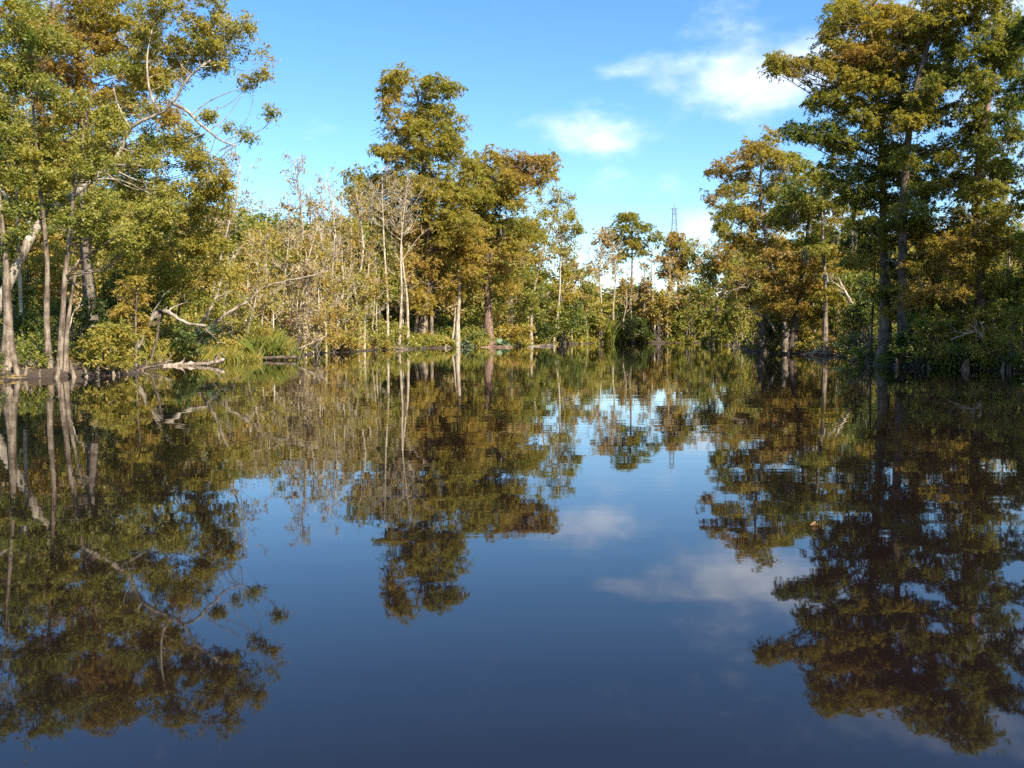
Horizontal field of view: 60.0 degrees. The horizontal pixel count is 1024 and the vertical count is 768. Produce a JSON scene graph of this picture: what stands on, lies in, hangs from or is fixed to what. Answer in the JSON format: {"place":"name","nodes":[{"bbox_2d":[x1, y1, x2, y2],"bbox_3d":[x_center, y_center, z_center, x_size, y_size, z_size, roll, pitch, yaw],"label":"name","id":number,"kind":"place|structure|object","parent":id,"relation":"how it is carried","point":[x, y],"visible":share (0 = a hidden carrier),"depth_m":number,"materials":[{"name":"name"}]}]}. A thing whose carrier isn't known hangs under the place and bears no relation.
{"place":"outdoors","nodes":[
{"label":"outdoors","id":0,"kind":"place"},
{"bbox_2d":[0,343,1023,767],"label":"water","id":1,"kind":"structure","parent":0,"point":[612,555],"depth_m":6.16,"materials":[{"name":"blue liquid"}]},
{"bbox_2d":[0,0,91,367],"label":"broadleaf tree","id":2,"kind":"object","parent":1,"relation":"on","point":[37,178],"visible":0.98,"depth_m":31.64,"materials":[{"name":"green plant"}]},
{"bbox_2d":[0,0,287,312],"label":"broadleaf tree","id":3,"kind":"object","parent":1,"relation":"on","point":[211,47],"visible":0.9,"depth_m":39.71,"materials":[{"name":"green plant"}]},
{"bbox_2d":[376,181,432,344],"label":"bare tree","id":4,"kind":"object","parent":1,"relation":"on","point":[395,247],"visible":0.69,"depth_m":89.32,"materials":[{"name":"grey plant"}]},
{"bbox_2d":[337,60,490,335],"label":"cypress tree","id":5,"kind":"object","parent":1,"relation":"on","point":[460,230],"visible":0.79,"depth_m":93.47,"materials":[{"name":"green plant"}]},
{"bbox_2d":[886,323,937,365],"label":"shrub","id":6,"kind":"object","parent":1,"relation":"on","point":[900,340],"visible":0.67,"depth_m":40.79,"materials":[{"name":"green plant"}]},
{"bbox_2d":[0,340,1023,381],"bbox_3d":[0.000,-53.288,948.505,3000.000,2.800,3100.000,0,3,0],"label":"ground","id":7,"kind":"structure","parent":0,"point":[32,374],"depth_m":38.58,"materials":[{"name":"brown soil"}]},
{"bbox_2d":[0,70,36,343],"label":"sapling","id":8,"kind":"object","parent":7,"relation":"on","point":[19,274],"visible":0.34,"depth_m":35.78,"materials":[{"name":"green plant"}]},
{"bbox_2d":[0,4,39,370],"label":"broadleaf tree","id":9,"kind":"object","parent":7,"relation":"on","point":[8,347],"visible":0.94,"depth_m":31.28,"materials":[{"name":"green plant"}]},
{"bbox_2d":[0,261,52,345],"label":"shrub","id":10,"kind":"object","parent":7,"relation":"on","point":[28,300],"visible":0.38,"depth_m":43.19,"materials":[{"name":"green plant"}]},
{"bbox_2d":[0,304,57,360],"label":"shrub","id":11,"kind":"object","parent":7,"relation":"on","point":[18,321],"visible":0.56,"depth_m":35.68,"materials":[{"name":"green plant"}]},
{"bbox_2d":[17,340,54,368],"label":"shrub","id":12,"kind":"object","parent":7,"relation":"on","point":[42,360],"visible":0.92,"depth_m":32.04,"materials":[{"name":"green plant"}]},
{"bbox_2d":[15,181,131,351],"bbox_3d":[-19.991,-5.133,40.541,5.722,8.680,3.538,0,3,0],"label":"broadleaf tree","id":13,"kind":"object","parent":7,"relation":"on","point":[88,278],"visible":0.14,"depth_m":39.68,"materials":[{"name":"green plant"}]},
{"bbox_2d":[41,283,112,360],"bbox_3d":[-17.984,-2.419,37.101,2.578,3.526,2.558,0,3,0],"label":"shrub","id":14,"kind":"object","parent":7,"relation":"on","point":[93,311],"visible":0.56,"depth_m":36.76,"materials":[{"name":"green plant"}]},
{"bbox_2d":[0,0,193,335],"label":"cypress tree","id":15,"kind":"object","parent":7,"relation":"on","point":[93,24],"visible":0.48,"depth_m":45.28,"materials":[{"name":"green plant"}]},
{"bbox_2d":[76,315,145,374],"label":"shrub","id":16,"kind":"object","parent":7,"relation":"on","point":[110,337],"visible":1,"depth_m":32.98,"materials":[{"name":"green plant"}]},
{"bbox_2d":[40,85,186,371],"bbox_3d":[-14.468,-5.525,32.523,5.475,10.624,4.406,0,3,0],"label":"broadleaf tree","id":17,"kind":"object","parent":7,"relation":"on","point":[103,120],"visible":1,"depth_m":31.90,"materials":[{"name":"green plant"}]},
{"bbox_2d":[82,259,178,349],"bbox_3d":[-20.329,-4.069,46.946,4.335,5.582,5.450,-2,4,-35],"label":"shrub","id":18,"kind":"object","parent":7,"relation":"on","point":[111,301],"visible":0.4,"depth_m":46.40,"materials":[{"name":"green plant"}]},
{"bbox_2d":[106,274,155,366],"bbox_3d":[-16.822,-2.644,39.110,2.369,4.411,1.972,0,3,0],"label":"cypress tree","id":19,"kind":"object","parent":7,"relation":"on","point":[124,307],"visible":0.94,"depth_m":38.99,"materials":[{"name":"green plant"}]},
{"bbox_2d":[133,287,222,348],"bbox_3d":[-15.964,-3.143,42.654,4.188,2.958,1.763,-1,4,-23],"label":"dead branch","id":20,"kind":"object","parent":7,"relation":"on","point":[154,315],"visible":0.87,"depth_m":42.34,"materials":[{"name":"beige wood"}]},
{"bbox_2d":[120,186,250,341],"bbox_3d":[-17.316,-5.927,47.041,7.689,9.689,5.644,0,3,0],"label":"broadleaf tree","id":21,"kind":"object","parent":7,"relation":"on","point":[161,267],"visible":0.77,"depth_m":46.07,"materials":[{"name":"green plant"}]},
{"bbox_2d":[168,313,207,361],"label":"shrub","id":22,"kind":"object","parent":7,"relation":"on","point":[183,335],"visible":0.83,"depth_m":43.74,"materials":[{"name":"green plant"}]},
{"bbox_2d":[186,321,236,347],"bbox_3d":[-17.163,-2.502,49.779,3.012,2.082,2.633,2,4,25],"label":"palmetto","id":23,"kind":"object","parent":7,"relation":"on","point":[212,328],"visible":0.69,"depth_m":49.66,"materials":[{"name":"green plant"}]},
{"bbox_2d":[193,279,266,341],"bbox_3d":[-17.828,-4.207,55.795,4.330,4.972,3.312,-3,4,-41],"label":"shrub","id":24,"kind":"object","parent":7,"relation":"on","point":[227,308],"visible":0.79,"depth_m":55.51,"materials":[{"name":"green plant"}]},
{"bbox_2d":[207,254,258,339],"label":"broadleaf tree","id":25,"kind":"object","parent":7,"relation":"on","point":[240,291],"visible":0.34,"depth_m":57.78,"materials":[{"name":"green plant"}]},
{"bbox_2d":[200,341,266,361],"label":"reed clump","id":26,"kind":"object","parent":7,"relation":"on","point":[228,354],"visible":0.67,"depth_m":49.63,"materials":[{"name":"green plant"}]},
{"bbox_2d":[208,146,263,325],"bbox_3d":[-17.408,-8.280,56.341,4.286,12.998,3.249,2,4,25],"label":"tree","id":27,"kind":"object","parent":7,"relation":"on","point":[242,193],"visible":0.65,"depth_m":55.50,"materials":[{"name":"green plant"}]},
{"bbox_2d":[229,230,265,328],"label":"bare tree","id":28,"kind":"object","parent":7,"relation":"on","point":[246,248],"visible":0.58,"depth_m":59.49,"materials":[{"name":"brown plant"}]},
{"bbox_2d":[229,253,269,337],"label":"sapling","id":29,"kind":"object","parent":7,"relation":"on","point":[255,274],"visible":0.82,"depth_m":56.83,"materials":[{"name":"green plant"}]},
{"bbox_2d":[220,258,286,329],"bbox_3d":[-17.645,-5.303,61.081,4.548,6.687,3.784,1,3,17],"label":"broadleaf tree","id":30,"kind":"object","parent":7,"relation":"on","point":[270,307],"visible":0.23,"depth_m":60.84,"materials":[{"name":"green plant"}]},
{"bbox_2d":[197,256,327,343],"bbox_3d":[-14.057,-4.669,49.650,7.514,5.068,1.863,0,3,-7],"label":"dead branch","id":31,"kind":"object","parent":7,"relation":"on","point":[240,305],"visible":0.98,"depth_m":49.75,"materials":[{"name":"grey wood"}]},
{"bbox_2d":[231,331,306,357],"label":"reed clump","id":32,"kind":"object","parent":7,"relation":"on","point":[271,346],"visible":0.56,"depth_m":54.77,"materials":[{"name":"green plant"}]},
{"bbox_2d":[268,221,299,330],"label":"sapling","id":33,"kind":"object","parent":7,"relation":"on","point":[283,268],"visible":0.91,"depth_m":66.49,"materials":[{"name":"green plant"}]},
{"bbox_2d":[269,246,312,333],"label":"broadleaf tree","id":34,"kind":"object","parent":7,"relation":"on","point":[293,257],"visible":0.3,"depth_m":67.75,"materials":[{"name":"green plant"}]},
{"bbox_2d":[267,197,317,336],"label":"bare tree","id":35,"kind":"object","parent":7,"relation":"on","point":[289,209],"visible":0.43,"depth_m":71.19,"materials":[{"name":"grey plant"}]},
{"bbox_2d":[276,150,320,292],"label":"bare tree","id":36,"kind":"object","parent":7,"relation":"on","point":[297,182],"visible":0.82,"depth_m":72.72,"materials":[{"name":"grey plant"}]},
{"bbox_2d":[277,294,325,355],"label":"shrub","id":37,"kind":"object","parent":7,"relation":"on","point":[298,329],"visible":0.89,"depth_m":61.75,"materials":[{"name":"brown plant"}]},
{"bbox_2d":[280,257,331,339],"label":"bare tree","id":38,"kind":"object","parent":7,"relation":"on","point":[309,270],"visible":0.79,"depth_m":63.27,"materials":[{"name":"brown plant"}]},
{"bbox_2d":[275,302,347,353],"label":"shrub","id":39,"kind":"object","parent":7,"relation":"on","point":[329,338],"visible":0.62,"depth_m":67.14,"materials":[{"name":"plant"}]},
{"bbox_2d":[297,270,341,351],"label":"bare tree","id":40,"kind":"object","parent":7,"relation":"on","point":[323,282],"visible":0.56,"depth_m":70.78,"materials":[{"name":"brown plant"}]},
{"bbox_2d":[294,246,353,341],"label":"broadleaf tree","id":41,"kind":"object","parent":7,"relation":"on","point":[322,255],"visible":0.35,"depth_m":72.09,"materials":[{"name":"green plant"}]},
{"bbox_2d":[304,175,347,334],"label":"bare tree","id":42,"kind":"object","parent":7,"relation":"on","point":[333,212],"visible":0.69,"depth_m":76.22,"materials":[{"name":"grey plant"}]},
{"bbox_2d":[312,162,351,300],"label":"bare tree","id":43,"kind":"object","parent":7,"relation":"on","point":[332,194],"visible":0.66,"depth_m":77.39,"materials":[{"name":"grey plant"}]},
{"bbox_2d":[313,287,359,352],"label":"shrub","id":44,"kind":"object","parent":7,"relation":"on","point":[342,306],"visible":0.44,"depth_m":71.68,"materials":[{"name":"green plant"}]},
{"bbox_2d":[318,188,364,328],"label":"bare tree","id":45,"kind":"object","parent":7,"relation":"on","point":[350,213],"visible":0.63,"depth_m":79.26,"materials":[{"name":"grey plant"}]},
{"bbox_2d":[328,306,376,350],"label":"shrub","id":46,"kind":"object","parent":7,"relation":"on","point":[359,330],"visible":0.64,"depth_m":73.41,"materials":[{"name":"green plant"}]},
{"bbox_2d":[338,207,380,335],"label":"broadleaf tree","id":47,"kind":"object","parent":7,"relation":"on","point":[360,239],"visible":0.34,"depth_m":85.41,"materials":[{"name":"green plant"}]},
{"bbox_2d":[344,270,378,349],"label":"bare tree","id":48,"kind":"object","parent":7,"relation":"on","point":[356,302],"visible":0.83,"depth_m":76.73,"materials":[{"name":"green plant"}]},
{"bbox_2d":[345,176,381,318],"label":"bare tree","id":49,"kind":"object","parent":7,"relation":"on","point":[359,214],"visible":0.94,"depth_m":79.13,"materials":[{"name":"grey plant"}]},
{"bbox_2d":[348,316,399,349],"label":"shrub","id":50,"kind":"object","parent":7,"relation":"on","point":[381,335],"visible":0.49,"depth_m":82.76,"materials":[{"name":"green plant"}]},
{"bbox_2d":[346,158,402,335],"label":"bare tree","id":51,"kind":"object","parent":7,"relation":"on","point":[382,219],"visible":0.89,"depth_m":85.18,"materials":[{"name":"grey plant"}]},
{"bbox_2d":[355,269,396,340],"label":"bare tree","id":52,"kind":"object","parent":7,"relation":"on","point":[384,287],"visible":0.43,"depth_m":83.65,"materials":[{"name":"brown plant"}]},
{"bbox_2d":[366,230,403,329],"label":"broadleaf tree","id":53,"kind":"object","parent":7,"relation":"on","point":[393,284],"visible":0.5,"depth_m":89.69,"materials":[{"name":"green plant"}]},
{"bbox_2d":[370,164,430,345],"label":"bare tree","id":54,"kind":"object","parent":7,"relation":"on","point":[401,284],"visible":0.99,"depth_m":86.21,"materials":[{"name":"grey plant"}]},
{"bbox_2d":[382,251,427,341],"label":"bare tree","id":55,"kind":"object","parent":7,"relation":"on","point":[410,265],"visible":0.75,"depth_m":91.61,"materials":[{"name":"brown plant"}]},
{"bbox_2d":[397,274,434,332],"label":"cypress tree","id":56,"kind":"object","parent":7,"relation":"on","point":[416,296],"visible":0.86,"depth_m":90.89,"materials":[{"name":"green plant"}]},
{"bbox_2d":[406,260,466,327],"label":"broadleaf tree","id":57,"kind":"object","parent":7,"relation":"on","point":[444,318],"visible":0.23,"depth_m":106.05,"materials":[{"name":"green plant"}]},
{"bbox_2d":[414,216,497,346],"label":"cypress tree","id":58,"kind":"object","parent":7,"relation":"on","point":[457,318],"visible":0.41,"depth_m":97.45,"materials":[{"name":"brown plant"}]},
{"bbox_2d":[447,322,495,346],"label":"shrub","id":59,"kind":"object","parent":7,"relation":"on","point":[476,341],"visible":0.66,"depth_m":99.65,"materials":[{"name":"green plant"}]},
{"bbox_2d":[443,143,564,345],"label":"cypress tree","id":60,"kind":"object","parent":7,"relation":"on","point":[505,183],"visible":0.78,"depth_m":100.81,"materials":[{"name":"green plant"}]},
{"bbox_2d":[0,83,1023,341],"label":"woods","id":61,"kind":"object","parent":7,"relation":"on","point":[468,307],"visible":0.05,"depth_m":86.62,"materials":[{"name":"green plant"}]},
{"bbox_2d":[0,296,1023,374],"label":"undergrowth","id":62,"kind":"object","parent":7,"relation":"on","point":[441,336],"visible":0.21,"depth_m":70.86,"materials":[{"name":"green plant"}]},
{"bbox_2d":[493,323,536,345],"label":"shrub","id":63,"kind":"object","parent":7,"relation":"on","point":[508,331],"visible":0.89,"depth_m":108.76,"materials":[{"name":"yellow plant"}]},
{"bbox_2d":[491,261,542,342],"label":"broadleaf tree","id":64,"kind":"object","parent":7,"relation":"on","point":[503,305],"visible":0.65,"depth_m":110.06,"materials":[{"name":"green plant"}]},
{"bbox_2d":[30,335,1023,371],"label":"bank grass","id":65,"kind":"structure","parent":7,"relation":"on","point":[162,348],"depth_m":44.82,"materials":[{"name":"green plant"}]},
{"bbox_2d":[509,268,564,339],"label":"broadleaf tree","id":66,"kind":"object","parent":7,"relation":"on","point":[537,314],"visible":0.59,"depth_m":115.37,"materials":[{"name":"green plant"}]},
{"bbox_2d":[526,183,588,343],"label":"broadleaf tree","id":67,"kind":"object","parent":7,"relation":"on","point":[568,216],"visible":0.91,"depth_m":113.95,"materials":[{"name":"green plant"}]},
{"bbox_2d":[528,293,588,344],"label":"shrub","id":68,"kind":"object","parent":7,"relation":"on","point":[578,314],"visible":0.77,"depth_m":121.76,"materials":[{"name":"green plant"}]},
{"bbox_2d":[537,256,582,340],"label":"broadleaf tree","id":69,"kind":"object","parent":7,"relation":"on","point":[566,274],"visible":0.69,"depth_m":122.65,"materials":[{"name":"green plant"}]},
{"bbox_2d":[567,267,598,343],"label":"broadleaf tree","id":70,"kind":"object","parent":7,"relation":"on","point":[592,316],"visible":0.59,"depth_m":130.03,"materials":[{"name":"green plant"}]},
{"bbox_2d":[587,297,616,342],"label":"shrub","id":71,"kind":"object","parent":7,"relation":"on","point":[602,320],"visible":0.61,"depth_m":135.36,"materials":[{"name":"green plant"}]},
{"bbox_2d":[584,318,623,342],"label":"reed clump","id":72,"kind":"object","parent":7,"relation":"on","point":[612,333],"visible":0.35,"depth_m":136.65,"materials":[{"name":"green plant"}]},
{"bbox_2d":[580,226,630,318],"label":"bare tree","id":73,"kind":"object","parent":7,"relation":"on","point":[607,244],"visible":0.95,"depth_m":137.72,"materials":[{"name":"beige plant"}]},
{"bbox_2d":[609,273,646,337],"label":"bare tree","id":74,"kind":"object","parent":7,"relation":"on","point":[623,287],"visible":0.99,"depth_m":141.34,"materials":[{"name":"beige plant"}]},
{"bbox_2d":[607,304,656,342],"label":"shrub","id":75,"kind":"object","parent":7,"relation":"on","point":[627,332],"visible":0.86,"depth_m":140.06,"materials":[{"name":"green plant"}]},
{"bbox_2d":[605,211,669,330],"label":"cypress tree","id":76,"kind":"object","parent":7,"relation":"on","point":[633,242],"visible":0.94,"depth_m":142.16,"materials":[{"name":"green plant"}]},
{"bbox_2d":[643,293,680,340],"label":"shrub","id":77,"kind":"object","parent":7,"relation":"on","point":[662,311],"visible":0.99,"depth_m":141.44,"materials":[{"name":"green plant"}]},
{"bbox_2d":[653,230,703,334],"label":"cypress tree","id":78,"kind":"object","parent":7,"relation":"on","point":[676,246],"visible":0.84,"depth_m":144.05,"materials":[{"name":"green plant"}]},
{"bbox_2d":[670,283,705,342],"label":"shrub","id":79,"kind":"object","parent":7,"relation":"on","point":[687,321],"visible":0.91,"depth_m":140.72,"materials":[{"name":"green plant"}]},
{"bbox_2d":[692,251,732,336],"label":"broadleaf tree","id":80,"kind":"object","parent":7,"relation":"on","point":[706,295],"visible":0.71,"depth_m":124.18,"materials":[{"name":"green plant"}]},
{"bbox_2d":[707,305,748,346],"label":"shrub","id":81,"kind":"object","parent":7,"relation":"on","point":[725,317],"visible":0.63,"depth_m":99.92,"materials":[{"name":"green plant"}]},
{"bbox_2d":[712,249,761,346],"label":"broadleaf tree","id":82,"kind":"object","parent":7,"relation":"on","point":[738,263],"visible":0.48,"depth_m":97.96,"materials":[{"name":"green plant"}]},
{"bbox_2d":[705,197,777,343],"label":"cypress tree","id":83,"kind":"object","parent":7,"relation":"on","point":[720,226],"visible":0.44,"depth_m":121.68,"materials":[{"name":"green plant"}]},
{"bbox_2d":[723,280,771,349],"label":"shrub","id":84,"kind":"object","parent":7,"relation":"on","point":[748,312],"visible":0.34,"depth_m":82.14,"materials":[{"name":"green plant"}]},
{"bbox_2d":[699,123,818,338],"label":"cypress tree","id":85,"kind":"object","parent":7,"relation":"on","point":[783,163],"visible":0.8,"depth_m":74.57,"materials":[{"name":"green plant"}]},
{"bbox_2d":[755,312,784,346],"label":"shrub","id":86,"kind":"object","parent":7,"relation":"on","point":[770,331],"visible":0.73,"depth_m":71.82,"materials":[{"name":"green plant"}]},
{"bbox_2d":[726,176,845,353],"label":"cypress tree","id":87,"kind":"object","parent":7,"relation":"on","point":[801,288],"visible":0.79,"depth_m":67.34,"materials":[{"name":"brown plant"}]},
{"bbox_2d":[773,312,831,340],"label":"shrub","id":88,"kind":"object","parent":7,"relation":"on","point":[801,329],"visible":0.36,"depth_m":71.64,"materials":[{"name":"green plant"}]},
{"bbox_2d":[781,193,846,332],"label":"cypress tree","id":89,"kind":"object","parent":7,"relation":"on","point":[815,225],"visible":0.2,"depth_m":70.53,"materials":[{"name":"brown plant"}]},
{"bbox_2d":[799,279,847,340],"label":"shrub","id":90,"kind":"object","parent":7,"relation":"on","point":[831,317],"visible":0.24,"depth_m":67.81,"materials":[{"name":"green plant"}]},
{"bbox_2d":[785,166,871,349],"bbox_3d":[23.295,-9.089,64.632,6.506,13.925,5.570,0,3,0],"label":"cypress tree","id":91,"kind":"object","parent":7,"relation":"on","point":[828,252],"visible":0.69,"depth_m":64.33,"materials":[{"name":"green plant"}]},
{"bbox_2d":[756,0,959,364],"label":"cypress tree","id":92,"kind":"object","parent":7,"relation":"on","point":[866,68],"visible":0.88,"depth_m":43.04,"materials":[{"name":"green plant"}]},
{"bbox_2d":[837,273,891,350],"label":"shrub","id":93,"kind":"object","parent":7,"relation":"on","point":[861,307],"visible":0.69,"depth_m":52.03,"materials":[{"name":"green plant"}]},
{"bbox_2d":[835,268,894,340],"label":"shrub","id":94,"kind":"object","parent":7,"relation":"on","point":[850,282],"visible":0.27,"depth_m":58.81,"materials":[{"name":"green plant"}]},
{"bbox_2d":[835,212,912,363],"bbox_3d":[18.765,-4.896,45.809,4.254,8.259,2.987,0,3,0],"label":"cypress tree","id":95,"kind":"object","parent":7,"relation":"on","point":[847,243],"visible":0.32,"depth_m":45.47,"materials":[{"name":"green plant"}]},
{"bbox_2d":[888,303,976,369],"bbox_3d":[18.930,-2.112,39.971,3.645,3.046,4.031,2,4,25],"label":"shrub","id":96,"kind":"object","parent":7,"relation":"on","point":[927,323],"visible":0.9,"depth_m":39.47,"materials":[{"name":"green plant"}]},
{"bbox_2d":[876,0,995,363],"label":"cypress tree","id":97,"kind":"object","parent":7,"relation":"on","point":[920,224],"visible":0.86,"depth_m":40.78,"materials":[{"name":"green plant"}]},
{"bbox_2d":[912,256,974,343],"bbox_3d":[21.137,-3.771,43.610,4.768,5.356,2.850,-3,4,-41],"label":"shrub","id":98,"kind":"object","parent":7,"relation":"on","point":[961,306],"visible":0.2,"depth_m":43.09,"materials":[{"name":"green plant"}]},
{"bbox_2d":[913,0,1023,351],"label":"cypress tree","id":99,"kind":"object","parent":7,"relation":"on","point":[995,53],"visible":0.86,"depth_m":39.68,"materials":[{"name":"green plant"}]},
{"bbox_2d":[932,308,1006,367],"bbox_3d":[20.083,-1.966,38.921,3.032,2.879,3.537,2,4,29],"label":"shrub","id":100,"kind":"object","parent":7,"relation":"on","point":[967,319],"visible":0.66,"depth_m":38.63,"materials":[{"name":"green plant"}]},
{"bbox_2d":[966,295,1023,370],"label":"shrub","id":101,"kind":"object","parent":7,"relation":"on","point":[1012,343],"visible":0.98,"depth_m":37.57,"materials":[{"name":"green plant"}]},
{"bbox_2d":[979,246,1023,346],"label":"shrub","id":102,"kind":"object","parent":7,"relation":"on","point":[1016,300],"visible":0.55,"depth_m":39.43,"materials":[{"name":"green plant"}]},
{"bbox_2d":[991,16,1023,308],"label":"cypress tree","id":103,"kind":"object","parent":7,"relation":"on","point":[1017,34],"visible":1,"depth_m":35.60,"materials":[{"name":"green plant"}]},
{"bbox_2d":[0,0,1023,296],"label":"sky","id":104,"kind":"structure","parent":0,"point":[635,99],"materials":[{"name":"blue"}]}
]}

